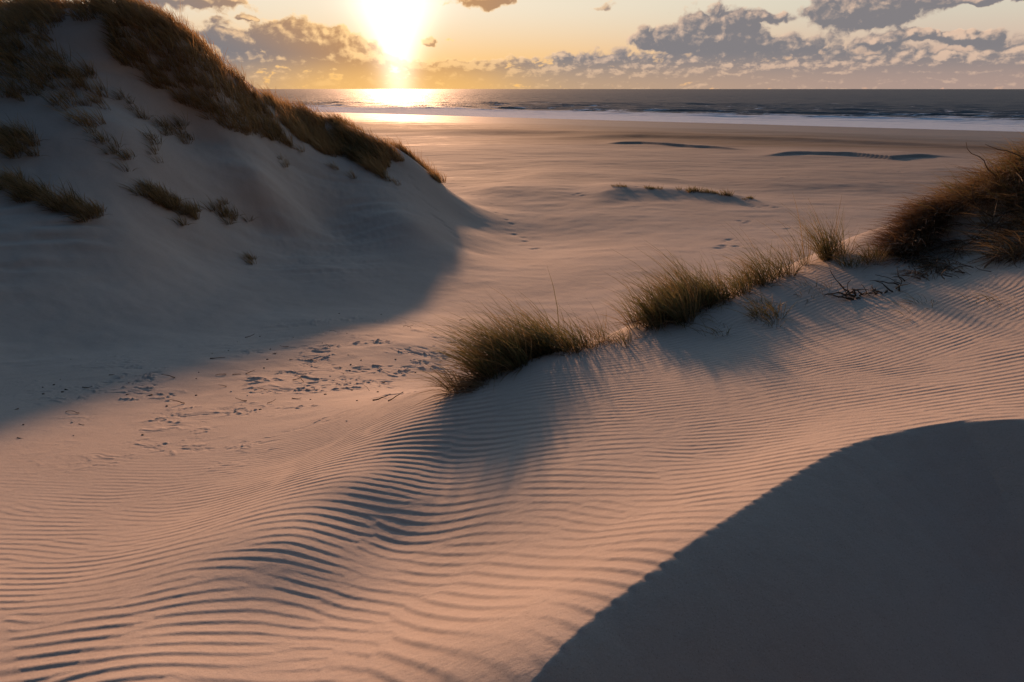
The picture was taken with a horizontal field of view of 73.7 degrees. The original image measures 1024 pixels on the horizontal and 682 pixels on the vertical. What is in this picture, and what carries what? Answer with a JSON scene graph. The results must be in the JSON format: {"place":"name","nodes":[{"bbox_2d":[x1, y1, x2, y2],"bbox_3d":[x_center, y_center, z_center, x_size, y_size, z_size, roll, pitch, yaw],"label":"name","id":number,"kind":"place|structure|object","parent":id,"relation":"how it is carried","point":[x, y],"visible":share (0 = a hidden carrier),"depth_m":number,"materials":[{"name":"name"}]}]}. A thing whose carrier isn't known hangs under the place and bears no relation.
{"place":"outdoors","nodes":[
{"label":"outdoors","id":0,"kind":"place"},
{"bbox_2d":[0,6,1023,681],"bbox_3d":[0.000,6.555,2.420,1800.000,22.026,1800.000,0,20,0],"label":"ground","id":1,"kind":"structure","parent":0,"point":[828,488],"depth_m":6.07,"materials":[{"name":"beige sand"}]},
{"bbox_2d":[0,113,46,158],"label":"marram tussock","id":2,"kind":"object","parent":1,"relation":"on","point":[7,139],"visible":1,"depth_m":17.99,"materials":[{"name":"plant"}]},
{"bbox_2d":[0,166,105,222],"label":"marram tussock","id":3,"kind":"object","parent":1,"relation":"on","point":[21,186],"visible":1,"depth_m":16.40,"materials":[{"name":"plant"}]},
{"bbox_2d":[76,123,136,171],"bbox_3d":[-11.209,-5.435,18.975,2.215,1.312,1.356,9,22,24],"label":"marram tussock","id":4,"kind":"object","parent":1,"relation":"on","point":[101,140],"visible":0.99,"depth_m":18.96,"materials":[{"name":"plant"}]},
{"bbox_2d":[110,89,138,109],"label":"marram tussock","id":5,"kind":"object","parent":1,"relation":"on","point":[121,98],"visible":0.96,"depth_m":21.42,"materials":[{"name":"plant"}]},
{"bbox_2d":[140,126,163,150],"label":"marram tussock","id":6,"kind":"object","parent":1,"relation":"on","point":[150,136],"visible":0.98,"depth_m":20.32,"materials":[{"name":"plant"}]},
{"bbox_2d":[147,149,165,162],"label":"marram tussock","id":7,"kind":"object","parent":1,"relation":"on","point":[155,157],"visible":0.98,"depth_m":19.88,"materials":[{"name":"plant"}]},
{"bbox_2d":[124,102,194,143],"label":"marram tussock","id":8,"kind":"object","parent":1,"relation":"on","point":[141,114],"visible":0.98,"depth_m":21.97,"materials":[{"name":"plant"}]},
{"bbox_2d":[120,178,201,225],"bbox_3d":[-9.581,-3.979,18.998,2.056,1.348,2.222,0,20,0],"label":"marram tussock","id":9,"kind":"object","parent":1,"relation":"on","point":[162,197],"visible":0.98,"depth_m":18.75,"materials":[{"name":"plant"}]},
{"bbox_2d":[0,0,446,182],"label":"dune grass","id":10,"kind":"structure","parent":1,"relation":"on","point":[363,151],"depth_m":23.29,"materials":[{"name":"green plant"}]},
{"bbox_2d":[194,195,252,224],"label":"marram tussock","id":11,"kind":"object","parent":1,"relation":"on","point":[226,210],"visible":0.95,"depth_m":20.61,"materials":[{"name":"plant"}]},
{"bbox_2d":[237,251,257,264],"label":"marram tussock","id":12,"kind":"object","parent":1,"relation":"on","point":[249,257],"visible":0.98,"depth_m":19.35,"materials":[{"name":"plant"}]},
{"bbox_2d":[277,154,290,167],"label":"marram tussock","id":13,"kind":"object","parent":1,"relation":"on","point":[286,160],"visible":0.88,"depth_m":25.02,"materials":[{"name":"plant"}]},
{"bbox_2d":[327,161,357,178],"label":"marram tussock","id":14,"kind":"object","parent":1,"relation":"on","point":[332,166],"visible":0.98,"depth_m":27.66,"materials":[{"name":"plant"}]},
{"bbox_2d":[365,162,390,180],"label":"marram tussock","id":15,"kind":"object","parent":1,"relation":"on","point":[382,176],"visible":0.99,"depth_m":28.73,"materials":[{"name":"plant"}]},
{"bbox_2d":[409,366,489,402],"bbox_3d":[-0.568,0.396,6.499,1.019,0.323,0.881,-4,21,-12],"label":"marram clump","id":16,"kind":"object","parent":1,"relation":"on","point":[468,381],"visible":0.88,"depth_m":6.56,"materials":[{"name":"plant"}]},
{"bbox_2d":[403,270,602,408],"bbox_3d":[-0.020,-0.100,6.990,2.455,0.987,1.813,-8,22,-21],"label":"marram clump","id":17,"kind":"object","parent":1,"relation":"on","point":[504,348],"visible":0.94,"depth_m":6.93,"materials":[{"name":"plant"}]},
{"bbox_2d":[545,297,639,355],"bbox_3d":[0.926,-0.114,7.067,1.235,0.500,1.088,0,20,0],"label":"marram clump","id":18,"kind":"object","parent":1,"relation":"on","point":[586,345],"visible":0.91,"depth_m":7.17,"materials":[{"name":"plant"}]},
{"bbox_2d":[642,184,663,189],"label":"marram tuft","id":19,"kind":"object","parent":1,"relation":"on","point":[650,187],"visible":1,"depth_m":42.05,"materials":[{"name":"plant"}]},
{"bbox_2d":[594,240,764,335],"bbox_3d":[1.980,-0.702,7.969,1.540,0.885,2.876,16,25,36],"label":"marram clump","id":20,"kind":"object","parent":1,"relation":"on","point":[675,300],"visible":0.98,"depth_m":7.77,"materials":[{"name":"plant"}]},
{"bbox_2d":[674,186,699,192],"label":"marram tuft","id":21,"kind":"object","parent":1,"relation":"on","point":[690,189],"visible":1,"depth_m":41.65,"materials":[{"name":"plant"}]},
{"bbox_2d":[676,317,730,336],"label":"marram clump","id":22,"kind":"object","parent":1,"relation":"on","point":[710,329],"visible":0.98,"depth_m":7.20,"materials":[{"name":"plant"}]},
{"bbox_2d":[696,186,716,193],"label":"marram tuft","id":23,"kind":"object","parent":1,"relation":"on","point":[706,190],"visible":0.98,"depth_m":41.06,"materials":[{"name":"plant"}]},
{"bbox_2d":[715,188,734,195],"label":"marram tuft","id":24,"kind":"object","parent":1,"relation":"on","point":[725,193],"visible":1,"depth_m":39.96,"materials":[{"name":"plant"}]},
{"bbox_2d":[722,290,795,328],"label":"marram clump","id":25,"kind":"object","parent":1,"relation":"on","point":[764,313],"visible":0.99,"depth_m":7.58,"materials":[{"name":"plant"}]},
{"bbox_2d":[703,219,818,293],"bbox_3d":[3.191,-1.148,8.751,1.498,1.019,1.678,12,24,30],"label":"marram clump","id":26,"kind":"object","parent":1,"relation":"on","point":[758,277],"visible":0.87,"depth_m":8.81,"materials":[{"name":"plant"}]},
{"bbox_2d":[762,199,870,272],"bbox_3d":[4.137,-1.494,9.160,1.624,0.995,1.343,0,20,0],"label":"marram clump","id":27,"kind":"object","parent":1,"relation":"on","point":[827,249],"visible":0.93,"depth_m":9.24,"materials":[{"name":"plant"}]},
{"bbox_2d":[792,275,843,305],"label":"marram clump","id":28,"kind":"object","parent":1,"relation":"on","point":[814,290],"visible":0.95,"depth_m":8.23,"materials":[{"name":"plant"}]},
{"bbox_2d":[820,236,902,271],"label":"marram clump","id":29,"kind":"object","parent":1,"relation":"on","point":[860,259],"visible":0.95,"depth_m":8.84,"materials":[{"name":"plant"}]},
{"bbox_2d":[824,270,909,299],"bbox_3d":[4.088,-0.560,7.970,0.994,0.483,0.455,0,20,0],"label":"driftwood heap","id":30,"kind":"object","parent":1,"relation":"on","point":[875,292],"visible":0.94,"depth_m":7.94,"materials":[{"name":"brown wood"}]},
{"bbox_2d":[847,128,1023,281],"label":"grass hummock","id":31,"kind":"object","parent":1,"relation":"on","point":[917,221],"depth_m":9.17,"materials":[{"name":"plant"}]},
{"bbox_2d":[875,247,1000,283],"bbox_3d":[5.054,-0.906,8.144,1.352,0.496,0.612,0,20,0],"label":"driftwood heap","id":32,"kind":"object","parent":1,"relation":"on","point":[901,278],"visible":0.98,"depth_m":8.15,"materials":[{"name":"brown wood"}]},
{"bbox_2d":[2,0,1023,88],"label":"sky","id":33,"kind":"structure","parent":0,"point":[281,44],"materials":[{"name":"orange"}]},
{"bbox_2d":[260,89,1023,131],"bbox_3d":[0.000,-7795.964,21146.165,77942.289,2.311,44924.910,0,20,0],"label":"sea","id":34,"kind":"structure","parent":0,"point":[977,109],"depth_m":521.18,"materials":[{"name":"liquid"}]}
]}

